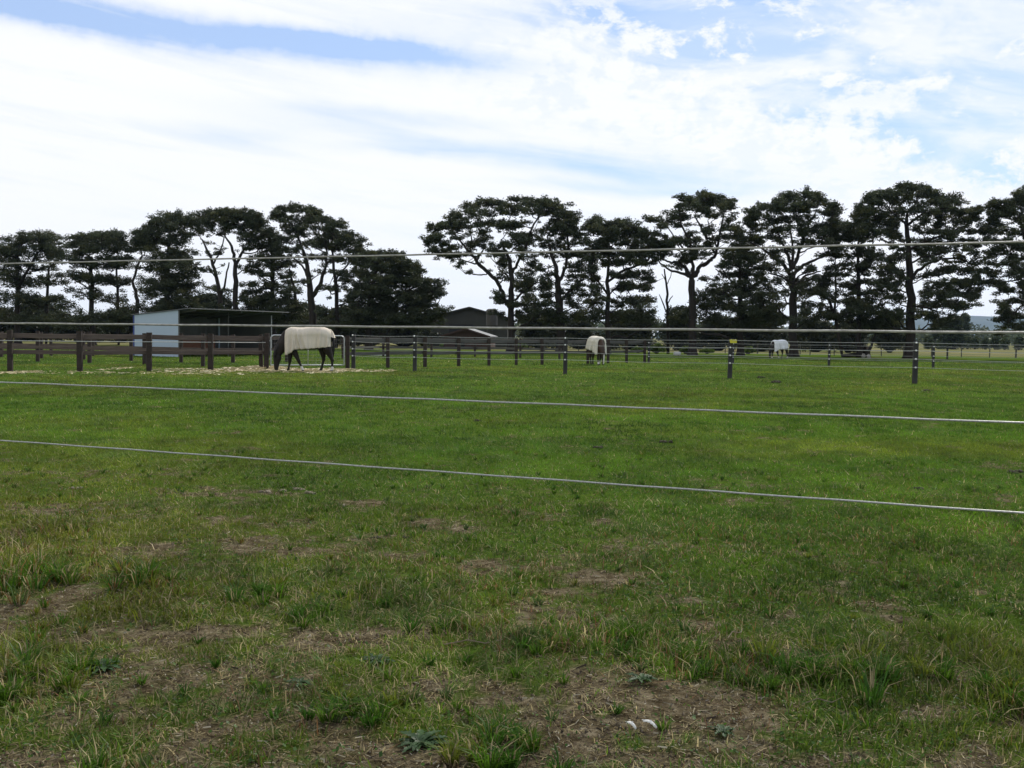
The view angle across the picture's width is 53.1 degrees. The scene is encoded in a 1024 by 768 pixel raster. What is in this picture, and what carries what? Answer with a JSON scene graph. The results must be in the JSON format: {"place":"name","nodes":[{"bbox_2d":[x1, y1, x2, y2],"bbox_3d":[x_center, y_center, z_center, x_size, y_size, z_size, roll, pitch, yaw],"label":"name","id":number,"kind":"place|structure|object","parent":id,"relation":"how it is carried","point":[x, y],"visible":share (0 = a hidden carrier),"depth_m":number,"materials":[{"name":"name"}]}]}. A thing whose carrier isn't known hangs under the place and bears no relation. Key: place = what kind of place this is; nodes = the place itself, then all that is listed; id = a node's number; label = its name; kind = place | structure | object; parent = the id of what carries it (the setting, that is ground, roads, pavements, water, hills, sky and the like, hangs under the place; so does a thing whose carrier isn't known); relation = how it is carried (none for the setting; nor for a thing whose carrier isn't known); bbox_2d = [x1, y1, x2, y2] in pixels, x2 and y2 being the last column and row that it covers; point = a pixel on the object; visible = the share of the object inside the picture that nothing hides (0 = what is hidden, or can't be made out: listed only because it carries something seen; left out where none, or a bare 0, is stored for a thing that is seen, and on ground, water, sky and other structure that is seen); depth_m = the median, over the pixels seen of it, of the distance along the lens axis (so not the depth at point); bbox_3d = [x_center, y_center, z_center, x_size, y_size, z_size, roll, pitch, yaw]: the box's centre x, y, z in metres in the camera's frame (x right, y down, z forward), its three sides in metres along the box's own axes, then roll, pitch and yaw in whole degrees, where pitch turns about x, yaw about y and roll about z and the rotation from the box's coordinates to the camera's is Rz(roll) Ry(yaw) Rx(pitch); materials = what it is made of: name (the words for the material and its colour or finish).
{"place":"outdoors","nodes":[
{"label":"outdoors","id":0,"kind":"place"},
{"bbox_2d":[432,307,507,346],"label":"barn","id":1,"kind":"structure","parent":0,"point":[470,316],"depth_m":127.77,"materials":[{"name":"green metal"}]},
{"bbox_2d":[449,324,472,332],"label":"door","id":2,"kind":"structure","parent":1,"relation":"in","point":[471,325],"depth_m":127.75,"materials":[{"name":"grey"}]},
{"bbox_2d":[0,333,1023,767],"bbox_3d":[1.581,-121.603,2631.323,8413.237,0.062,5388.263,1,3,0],"label":"ground","id":3,"kind":"structure","parent":0,"point":[1006,355],"depth_m":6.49,"materials":[{"name":"green plant"}]},
{"bbox_2d":[0,241,12,321],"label":"cypress tree","id":4,"kind":"object","parent":3,"relation":"on","point":[4,303],"visible":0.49,"depth_m":102.35,"materials":[{"name":"green plant"}]},
{"bbox_2d":[0,305,31,339],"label":"shrub","id":5,"kind":"object","parent":3,"relation":"on","point":[6,327],"visible":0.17,"depth_m":123.26,"materials":[{"name":"green plant"}]},
{"bbox_2d":[0,229,73,343],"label":"cypress tree","id":6,"kind":"object","parent":3,"relation":"on","point":[48,242],"visible":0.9,"depth_m":101.13,"materials":[{"name":"green plant"}]},
{"bbox_2d":[11,302,72,341],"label":"shrub","id":7,"kind":"object","parent":3,"relation":"on","point":[52,309],"visible":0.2,"depth_m":126.28,"materials":[{"name":"green plant"}]},
{"bbox_2d":[2,331,94,355],"bbox_3d":[-26.278,-2.125,55.815,6.778,1.453,0.950,0,3,-13],"label":"rail fence","id":8,"kind":"object","parent":3,"relation":"on","point":[52,343],"visible":0.23,"depth_m":55.91,"materials":[{"name":"brown wood"}]},
{"bbox_2d":[52,314,114,340],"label":"shrub","id":9,"kind":"object","parent":3,"relation":"on","point":[67,331],"visible":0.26,"depth_m":120.63,"materials":[{"name":"green plant"}]},
{"bbox_2d":[51,228,142,344],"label":"cypress tree","id":10,"kind":"object","parent":3,"relation":"on","point":[88,244],"visible":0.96,"depth_m":98.69,"materials":[{"name":"green plant"}]},
{"bbox_2d":[80,658,120,673],"bbox_3d":[-1.698,1.164,4.235,0.162,0.027,0.173,-1,3,-35],"label":"rosette weed","id":11,"kind":"object","parent":3,"relation":"on","point":[104,666],"visible":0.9,"depth_m":4.22,"materials":[{"name":"green plant"}]},
{"bbox_2d":[103,306,134,342],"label":"shrub","id":12,"kind":"object","parent":3,"relation":"on","point":[130,327],"visible":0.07,"depth_m":124.85,"materials":[{"name":"green plant"}]},
{"bbox_2d":[0,331,262,367],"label":"rail fence","id":13,"kind":"object","parent":3,"relation":"on","point":[89,347],"visible":0.47,"depth_m":43.51,"materials":[{"name":"brown wood"}]},
{"bbox_2d":[0,330,268,371],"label":"rail fence","id":14,"kind":"object","parent":3,"relation":"on","point":[78,336],"visible":0.9,"depth_m":35.72,"materials":[{"name":"brown wood"}]},
{"bbox_2d":[269,335,344,365],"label":"field gate","id":15,"kind":"structure","parent":14,"relation":"attached to","point":[270,359],"depth_m":39.91,"materials":[{"name":"metal"}]},
{"bbox_2d":[0,331,287,362],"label":"rail fence","id":16,"kind":"object","parent":3,"relation":"on","point":[233,348],"visible":0.3,"depth_m":48.11,"materials":[{"name":"brown wood"}]},
{"bbox_2d":[123,207,207,318],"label":"cypress tree","id":17,"kind":"object","parent":3,"relation":"on","point":[175,286],"visible":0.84,"depth_m":96.55,"materials":[{"name":"green plant"}]},
{"bbox_2d":[1,365,396,374],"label":"straw","id":18,"kind":"object","parent":3,"relation":"on","point":[271,368],"visible":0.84,"depth_m":37.34,"materials":[{"name":"beige plant"}]},
{"bbox_2d":[131,308,288,356],"bbox_3d":[-17.789,-3.043,60.976,4.661,2.723,8.200,2,3,28],"label":"horse shelter","id":19,"kind":"object","parent":3,"relation":"on","point":[204,316],"visible":0.69,"depth_m":62.03,"materials":[{"name":"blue metal"}]},
{"bbox_2d":[193,291,238,309],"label":"shrub","id":20,"kind":"object","parent":3,"relation":"on","point":[213,297],"visible":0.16,"depth_m":124.57,"materials":[{"name":"green plant"}]},
{"bbox_2d":[186,206,270,309],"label":"cypress tree","id":21,"kind":"object","parent":3,"relation":"on","point":[228,220],"visible":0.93,"depth_m":94.61,"materials":[{"name":"green plant"}]},
{"bbox_2d":[258,490,271,492],"bbox_3d":[-2.165,0.948,8.983,0.132,0.038,0.075,1,3,0],"label":"dry dung","id":22,"kind":"object","parent":3,"relation":"on","point":[265,491],"visible":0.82,"depth_m":8.97,"materials":[{"name":"grey"}]},
{"bbox_2d":[239,225,308,347],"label":"cypress tree","id":23,"kind":"object","parent":3,"relation":"on","point":[288,301],"visible":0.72,"depth_m":95.61,"materials":[{"name":"green plant"}]},
{"bbox_2d":[276,323,287,341],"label":"shrub","id":24,"kind":"object","parent":3,"relation":"on","point":[282,330],"visible":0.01,"depth_m":120.64,"materials":[{"name":"green plant"}]},
{"bbox_2d":[286,677,315,685],"bbox_3d":[-0.839,1.181,4.068,0.118,0.021,0.091,2,3,27],"label":"rosette weed","id":25,"kind":"object","parent":3,"relation":"on","point":[302,680],"visible":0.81,"depth_m":4.06,"materials":[{"name":"green plant"}]},
{"bbox_2d":[276,299,328,342],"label":"shrub","id":26,"kind":"object","parent":3,"relation":"on","point":[307,309],"visible":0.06,"depth_m":122.76,"materials":[{"name":"green plant"}]},
{"bbox_2d":[273,327,334,371],"bbox_3d":[-7.648,-1.285,37.672,2.272,1.689,0.902,1,3,-4],"label":"horse","id":27,"kind":"object","parent":3,"relation":"on","point":[291,341],"visible":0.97,"depth_m":37.40},
{"bbox_2d":[267,201,373,346],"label":"cypress tree","id":28,"kind":"object","parent":3,"relation":"on","point":[342,240],"visible":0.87,"depth_m":92.94,"materials":[{"name":"green plant"}]},
{"bbox_2d":[316,303,382,345],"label":"shrub","id":29,"kind":"object","parent":3,"relation":"on","point":[362,332],"visible":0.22,"depth_m":118.57,"materials":[{"name":"green plant"}]},
{"bbox_2d":[359,653,394,664],"bbox_3d":[-0.567,1.165,4.329,0.156,0.024,0.126,3,3,35],"label":"rosette weed","id":30,"kind":"object","parent":3,"relation":"on","point":[372,657],"visible":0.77,"depth_m":4.33,"materials":[{"name":"green plant"}]},
{"bbox_2d":[339,248,455,349],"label":"cypress tree","id":31,"kind":"object","parent":3,"relation":"on","point":[384,308],"visible":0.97,"depth_m":90.22,"materials":[{"name":"green plant"}]},
{"bbox_2d":[374,324,443,346],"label":"shrub","id":32,"kind":"object","parent":3,"relation":"on","point":[407,333],"visible":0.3,"depth_m":120.25,"materials":[{"name":"green plant"}]},
{"bbox_2d":[397,729,447,752],"bbox_3d":[-0.304,1.212,3.490,0.180,0.031,0.178,1,3,0],"label":"rosette weed","id":33,"kind":"object","parent":3,"relation":"on","point":[415,738],"visible":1,"depth_m":3.50,"materials":[{"name":"green plant"}]},
{"bbox_2d":[341,337,561,358],"bbox_3d":[-4.441,-2.190,63.258,13.929,1.454,5.862,0,3,-24],"label":"rail fence","id":34,"kind":"object","parent":3,"relation":"on","point":[430,347],"visible":0.65,"depth_m":64.25,"materials":[{"name":"brown wood"}]},
{"bbox_2d":[440,329,497,349],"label":"shed","id":35,"kind":"structure","parent":3,"relation":"on","point":[461,333],"depth_m":103.90,"materials":[{"name":"grey metal"}]},
{"bbox_2d":[455,337,464,346],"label":"door","id":36,"kind":"structure","parent":35,"relation":"in","point":[462,344],"depth_m":103.91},
{"bbox_2d":[445,639,502,644],"bbox_3d":[-0.171,1.150,4.563,0.261,0.027,0.025,1,3,0],"label":"dry stick","id":37,"kind":"object","parent":3,"relation":"on","point":[470,640],"visible":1,"depth_m":4.56,"materials":[{"name":"brown wood"}]},
{"bbox_2d":[486,309,496,346],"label":"water tank","id":38,"kind":"object","parent":3,"relation":"on","point":[491,320],"visible":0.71,"depth_m":117.31,"materials":[{"name":"grey metal"}]},
{"bbox_2d":[345,336,645,367],"bbox_3d":[0.334,-1.496,49.322,0.582,1.493,22.315,3,3,39],"label":"rail fence","id":39,"kind":"object","parent":3,"relation":"on","point":[458,341],"visible":0.74,"depth_m":47.09,"materials":[{"name":"brown wood"}]},
{"bbox_2d":[418,194,574,350],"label":"cypress tree","id":40,"kind":"object","parent":3,"relation":"on","point":[541,207],"visible":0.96,"depth_m":87.71,"materials":[{"name":"green plant"}]},
{"bbox_2d":[0,241,1023,513],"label":"cable fence","id":41,"kind":"object","parent":3,"relation":"on","point":[554,327],"visible":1,"depth_m":3.75,"materials":[{"name":"plastic"}]},
{"bbox_2d":[2,313,1023,345],"bbox_3d":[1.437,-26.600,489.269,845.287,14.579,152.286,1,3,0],"label":"wood","id":42,"kind":"object","parent":3,"relation":"on","point":[919,336],"visible":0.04,"depth_m":441.04,"materials":[{"name":"green plant"}]},
{"bbox_2d":[518,343,527,347],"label":"shrub","id":43,"kind":"object","parent":3,"relation":"on","point":[524,345],"visible":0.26,"depth_m":111.67,"materials":[{"name":"green plant"}]},
{"bbox_2d":[516,310,566,347],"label":"shrub","id":44,"kind":"object","parent":3,"relation":"on","point":[545,334],"visible":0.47,"depth_m":114.37,"materials":[{"name":"green plant"}]},
{"bbox_2d":[532,208,595,350],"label":"cypress tree","id":45,"kind":"object","parent":3,"relation":"on","point":[566,226],"visible":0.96,"depth_m":87.46,"materials":[{"name":"green plant"}]},
{"bbox_2d":[565,319,605,348],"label":"shrub","id":46,"kind":"object","parent":3,"relation":"on","point":[575,334],"visible":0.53,"depth_m":116.82,"materials":[{"name":"green plant"}]},
{"bbox_2d":[586,336,606,364],"bbox_3d":[4.311,-1.696,51.923,0.794,1.486,2.003,0,3,-16],"label":"horse","id":47,"kind":"object","parent":3,"relation":"on","point":[597,344],"visible":0.96,"depth_m":51.44},
{"bbox_2d":[574,214,664,353],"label":"cypress tree","id":48,"kind":"object","parent":3,"relation":"on","point":[617,232],"visible":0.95,"depth_m":85.86,"materials":[{"name":"green plant"}]},
{"bbox_2d":[600,307,656,349],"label":"shrub","id":49,"kind":"object","parent":3,"relation":"on","point":[643,335],"visible":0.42,"depth_m":118.37,"materials":[{"name":"green plant"}]},
{"bbox_2d":[626,721,636,729],"bbox_3d":[0.420,1.197,3.607,0.016,0.021,0.052,-2,18,-40],"label":"feather","id":50,"kind":"object","parent":3,"relation":"on","point":[632,724],"visible":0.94,"depth_m":3.60,"materials":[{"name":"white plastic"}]},
{"bbox_2d":[631,346,642,349],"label":"shrub","id":51,"kind":"object","parent":3,"relation":"on","point":[637,348],"visible":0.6,"depth_m":93.76,"materials":[{"name":"green plant"}]},
{"bbox_2d":[628,672,657,682],"bbox_3d":[0.523,1.187,4.139,0.129,0.019,0.122,1,3,0],"label":"rosette weed","id":52,"kind":"object","parent":3,"relation":"on","point":[648,677],"visible":1,"depth_m":4.13,"materials":[{"name":"green plant"}]},
{"bbox_2d":[642,719,656,727],"bbox_3d":[0.489,1.200,3.633,0.063,0.021,0.020,21,14,36],"label":"feather","id":53,"kind":"object","parent":3,"relation":"on","point":[652,723],"visible":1,"depth_m":3.63,"materials":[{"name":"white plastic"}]},
{"bbox_2d":[646,342,666,353],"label":"shrub","id":54,"kind":"object","parent":3,"relation":"on","point":[654,349],"visible":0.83,"depth_m":91.61,"materials":[{"name":"green plant"}]},
{"bbox_2d":[659,269,672,353],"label":"dead tree","id":55,"kind":"object","parent":3,"relation":"on","point":[666,309],"visible":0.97,"depth_m":91.72,"materials":[{"name":"wood"}]},
{"bbox_2d":[544,342,800,353],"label":"stock fence","id":56,"kind":"object","parent":3,"relation":"on","point":[675,347],"visible":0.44,"depth_m":98.91,"materials":[{"name":"wood"}]},
{"bbox_2d":[657,304,703,349],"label":"shrub","id":57,"kind":"object","parent":3,"relation":"on","point":[682,337],"visible":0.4,"depth_m":117.01,"materials":[{"name":"green plant"}]},
{"bbox_2d":[351,334,1011,383],"bbox_3d":[9.214,-0.743,34.940,33.092,1.563,1.691,2,3,22],"label":"electric fence","id":58,"kind":"object","parent":3,"relation":"on","point":[730,355],"visible":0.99,"depth_m":36.35,"materials":[{"name":"brown wood"}]},
{"bbox_2d":[679,346,687,353],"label":"shrub","id":59,"kind":"object","parent":3,"relation":"on","point":[684,350],"visible":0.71,"depth_m":92.75,"materials":[{"name":"green plant"}]},
{"bbox_2d":[641,187,741,354],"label":"cypress tree","id":60,"kind":"object","parent":3,"relation":"on","point":[703,202],"visible":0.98,"depth_m":86.12,"materials":[{"name":"green plant"}]},
{"bbox_2d":[699,348,714,353],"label":"shrub","id":61,"kind":"object","parent":3,"relation":"on","point":[706,350],"visible":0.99,"depth_m":94.68,"materials":[{"name":"green plant"}]},
{"bbox_2d":[697,314,737,350],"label":"shrub","id":62,"kind":"object","parent":3,"relation":"on","point":[715,340],"visible":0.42,"depth_m":118.79,"materials":[{"name":"green plant"}]},
{"bbox_2d":[706,724,736,736],"bbox_3d":[0.744,1.220,3.617,0.112,0.017,0.097,-1,3,-34],"label":"rosette weed","id":63,"kind":"object","parent":3,"relation":"on","point":[722,728],"visible":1,"depth_m":3.62,"materials":[{"name":"green plant"}]},
{"bbox_2d":[667,242,776,355],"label":"cypress tree","id":64,"kind":"object","parent":3,"relation":"on","point":[747,315],"visible":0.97,"depth_m":86.65,"materials":[{"name":"green plant"}]},
{"bbox_2d":[744,346,756,353],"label":"shrub","id":65,"kind":"object","parent":3,"relation":"on","point":[749,349],"visible":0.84,"depth_m":95.63,"materials":[{"name":"green plant"}]},
{"bbox_2d":[731,304,788,351],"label":"shrub","id":66,"kind":"object","parent":3,"relation":"on","point":[764,339],"visible":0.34,"depth_m":116.81,"materials":[{"name":"green plant"}]},
{"bbox_2d":[769,340,788,358],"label":"horse","id":67,"kind":"object","parent":3,"relation":"on","point":[775,346],"visible":0.91,"depth_m":75.42},
{"bbox_2d":[723,185,849,356],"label":"cypress tree","id":68,"kind":"object","parent":3,"relation":"on","point":[796,207],"visible":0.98,"depth_m":83.72,"materials":[{"name":"green plant"}]},
{"bbox_2d":[788,319,835,351],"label":"shrub","id":69,"kind":"object","parent":3,"relation":"on","point":[815,339],"visible":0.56,"depth_m":120.56,"materials":[{"name":"green plant"}]},
{"bbox_2d":[647,341,987,367],"bbox_3d":[17.890,-1.552,56.358,20.593,1.404,2.231,1,3,11],"label":"electric fence","id":70,"kind":"object","parent":3,"relation":"on","point":[829,354],"visible":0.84,"depth_m":56.30,"materials":[{"name":"brown plastic"}]},
{"bbox_2d":[802,697,842,704],"bbox_3d":[1.175,1.201,3.878,0.161,0.026,0.023,1,3,-1],"label":"dry stick","id":71,"kind":"object","parent":3,"relation":"on","point":[821,699],"visible":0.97,"depth_m":3.88,"materials":[{"name":"brown wood"}]},
{"bbox_2d":[811,221,885,356],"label":"cypress tree","id":72,"kind":"object","parent":3,"relation":"on","point":[856,306],"visible":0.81,"depth_m":85.35,"materials":[{"name":"green plant"}]},
{"bbox_2d":[826,319,870,352],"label":"shrub","id":73,"kind":"object","parent":3,"relation":"on","point":[833,338],"visible":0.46,"depth_m":116.94,"materials":[{"name":"green plant"}]},
{"bbox_2d":[835,318,890,356],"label":"tree","id":74,"kind":"object","parent":3,"relation":"on","point":[865,327],"visible":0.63,"depth_m":86.62,"materials":[{"name":"green plant"}]},
{"bbox_2d":[868,320,915,352],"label":"shrub","id":75,"kind":"object","parent":3,"relation":"on","point":[897,340],"visible":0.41,"depth_m":122.89,"materials":[{"name":"green plant"}]},
{"bbox_2d":[786,344,1023,357],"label":"stock fence","id":76,"kind":"object","parent":3,"relation":"on","point":[989,349],"visible":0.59,"depth_m":92.92,"materials":[{"name":"wood"}]},
{"bbox_2d":[848,180,1001,358],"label":"cypress tree","id":77,"kind":"object","parent":3,"relation":"on","point":[862,214],"visible":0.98,"depth_m":82.39,"materials":[{"name":"green plant"}]},
{"bbox_2d":[922,334,933,348],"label":"young tree","id":78,"kind":"object","parent":3,"relation":"on","point":[927,342],"visible":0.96,"depth_m":185.46,"materials":[{"name":"green plant"}]},
{"bbox_2d":[929,323,943,348],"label":"young tree","id":79,"kind":"object","parent":3,"relation":"on","point":[936,337],"visible":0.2,"depth_m":199.14,"materials":[{"name":"green plant"}]},
{"bbox_2d":[935,313,970,349],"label":"young tree","id":80,"kind":"object","parent":3,"relation":"on","point":[956,339],"visible":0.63,"depth_m":188.81,"materials":[{"name":"green plant"}]},
{"bbox_2d":[960,312,972,335],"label":"young tree","id":81,"kind":"object","parent":3,"relation":"on","point":[966,324],"visible":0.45,"depth_m":258.82,"materials":[{"name":"green plant"}]},
{"bbox_2d":[964,336,971,348],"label":"young tree","id":82,"kind":"object","parent":3,"relation":"on","point":[968,342],"visible":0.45,"depth_m":206.28,"materials":[{"name":"green plant"}]},
{"bbox_2d":[970,336,979,348],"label":"young tree","id":83,"kind":"object","parent":3,"relation":"on","point":[974,341],"visible":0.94,"depth_m":203.42,"materials":[{"name":"green plant"}]},
{"bbox_2d":[978,337,989,348],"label":"young tree","id":84,"kind":"object","parent":3,"relation":"on","point":[986,340],"visible":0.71,"depth_m":200.40,"materials":[{"name":"green plant"}]},
{"bbox_2d":[988,337,1000,349],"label":"young tree","id":85,"kind":"object","parent":3,"relation":"on","point":[995,340],"visible":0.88,"depth_m":197.38,"materials":[{"name":"green plant"}]},
{"bbox_2d":[976,185,1023,337],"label":"cypress tree","id":86,"kind":"object","parent":3,"relation":"on","point":[996,211],"visible":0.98,"depth_m":81.20,"materials":[{"name":"green plant"}]},
{"bbox_2d":[999,337,1009,349],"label":"young tree","id":87,"kind":"object","parent":3,"relation":"on","point":[1004,342],"visible":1,"depth_m":194.50,"materials":[{"name":"green plant"}]},
{"bbox_2d":[1012,335,1023,349],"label":"young tree","id":88,"kind":"object","parent":3,"relation":"on","point":[1018,342],"visible":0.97,"depth_m":191.40,"materials":[{"name":"green plant"}]},
{"bbox_2d":[0,0,1023,336],"label":"sky","id":89,"kind":"structure","parent":0,"point":[383,117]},
{"bbox_2d":[659,440,672,442],"bbox_3d":[2.037,0.766,13.576,0.185,0.046,0.118,2,3,17],"label":"manure pile","id":90,"kind":"object","parent":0,"point":[661,441],"visible":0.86,"depth_m":13.55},
{"bbox_2d":[651,316,1023,342],"bbox_3d":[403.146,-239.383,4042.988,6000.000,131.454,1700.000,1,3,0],"label":"hills","id":91,"kind":"structure","parent":0,"point":[986,321],"depth_m":3869.79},
{"bbox_2d":[1007,469,1023,473],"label":"manure pile","id":92,"kind":"object","parent":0,"point":[1019,471],"visible":0.74,"depth_m":11.09,"materials":[{"name":"brown soil"}]}
]}

